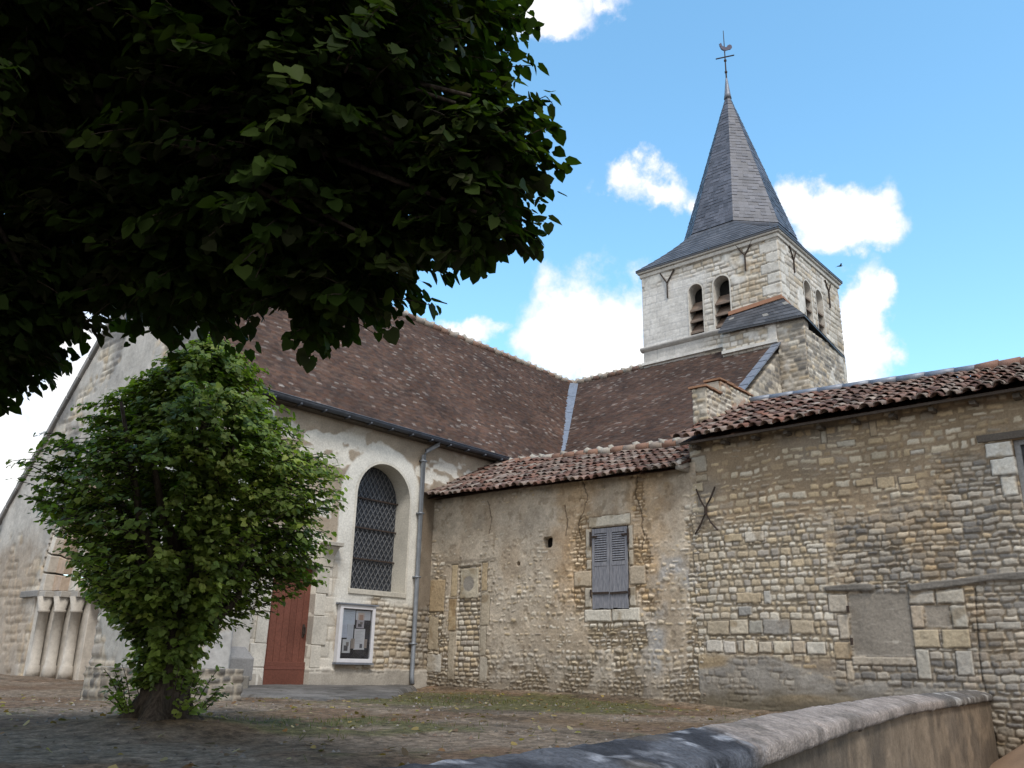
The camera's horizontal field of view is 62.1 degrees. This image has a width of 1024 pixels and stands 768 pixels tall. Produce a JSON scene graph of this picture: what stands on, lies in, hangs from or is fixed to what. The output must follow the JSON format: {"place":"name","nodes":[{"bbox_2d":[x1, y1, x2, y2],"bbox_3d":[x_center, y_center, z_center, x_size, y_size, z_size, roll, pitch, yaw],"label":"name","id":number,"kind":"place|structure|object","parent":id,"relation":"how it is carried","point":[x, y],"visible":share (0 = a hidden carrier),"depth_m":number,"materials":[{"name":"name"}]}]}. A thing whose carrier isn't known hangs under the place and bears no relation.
{"place":"outdoors","nodes":[
{"label":"outdoors","id":0,"kind":"place"},
{"bbox_2d":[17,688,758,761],"bbox_3d":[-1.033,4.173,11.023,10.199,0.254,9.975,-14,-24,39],"label":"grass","id":1,"kind":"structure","parent":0,"point":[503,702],"depth_m":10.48,"materials":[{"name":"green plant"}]},
{"bbox_2d":[0,674,782,767],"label":"yard ground","id":2,"kind":"structure","parent":0,"point":[225,734],"depth_m":7.27,"materials":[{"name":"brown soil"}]},
{"bbox_2d":[80,666,243,702],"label":"rubble plinth","id":3,"kind":"structure","parent":2,"relation":"on","point":[96,679],"depth_m":11.22,"materials":[{"name":"stone"}]},
{"bbox_2d":[5,334,352,721],"bbox_3d":[-2.850,1.234,7.455,2.933,3.599,2.737,-14,-24,39],"label":"bushy tree","id":4,"kind":"object","parent":2,"relation":"on","point":[172,602],"visible":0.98,"depth_m":7.01,"materials":[{"name":"green plant"}]},
{"bbox_2d":[0,0,581,416],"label":"linden tree","id":5,"kind":"object","parent":2,"relation":"on","point":[173,173],"visible":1,"depth_m":4.00,"materials":[{"name":"green plant"}]},
{"bbox_2d":[241,684,416,700],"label":"stone paving","id":6,"kind":"structure","parent":2,"relation":"on","point":[317,692],"depth_m":14.05,"materials":[{"name":"grey stone"}]},
{"bbox_2d":[0,689,764,767],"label":"fallen leaves","id":7,"kind":"object","parent":2,"relation":"on","point":[403,750],"visible":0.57,"depth_m":8.39,"materials":[{"name":"brown plant"}]},
{"bbox_2d":[0,31,847,688],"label":"church","id":8,"kind":"structure","parent":2,"relation":"on","point":[740,285],"depth_m":21.26,"materials":[{"name":"stone"}]},
{"bbox_2d":[263,565,312,684],"bbox_3d":[-4.309,4.583,16.236,0.127,2.260,1.000,-14,-24,39],"label":"door","id":9,"kind":"structure","parent":8,"relation":"in","point":[284,663],"depth_m":16.20,"materials":[{"name":"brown wood"}]},
{"bbox_2d":[332,602,378,664],"bbox_3d":[-3.153,5.042,17.152,0.140,1.175,1.010,-14,-24,39],"label":"notice board","id":10,"kind":"object","parent":8,"relation":"attached to","point":[354,634],"visible":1,"depth_m":17.11,"materials":[{"name":"white paint"}]},
{"bbox_2d":[348,462,411,597],"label":"arched window","id":11,"kind":"structure","parent":8,"relation":"in","point":[379,557],"depth_m":18.73,"materials":[{"name":"grey glass"}]},
{"bbox_2d":[424,437,705,703],"bbox_3d":[1.921,4.105,18.554,7.105,5.996,4.965,-14,-24,39],"label":"stone annex","id":12,"kind":"object","parent":2,"relation":"on","point":[568,572],"visible":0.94,"depth_m":16.66,"materials":[{"name":"stone"}]},
{"bbox_2d":[0,0,1023,577],"label":"sky","id":13,"kind":"structure","parent":0,"point":[888,135],"materials":[{"name":"blue"}]},
{"bbox_2d":[990,744,1023,767],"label":"ground","id":14,"kind":"structure","parent":0,"point":[1014,758],"depth_m":10.31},
{"label":"ground","id":15,"kind":"structure","parent":0,"visible":0},
{"bbox_2d":[384,690,997,767],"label":"yard wall","id":16,"kind":"structure","parent":15,"relation":"on","point":[951,729],"depth_m":4.56,"materials":[{"name":"stone"}]},
{"bbox_2d":[670,356,1023,758],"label":"stone barn","id":17,"kind":"structure","parent":15,"relation":"on","point":[861,540],"depth_m":13.14,"materials":[{"name":"stone"}]},
{"bbox_2d":[1013,439,1023,502],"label":"window","id":18,"kind":"structure","parent":17,"relation":"in","point":[1018,444],"depth_m":12.05,"materials":[{"name":"grey glass"}]}
]}

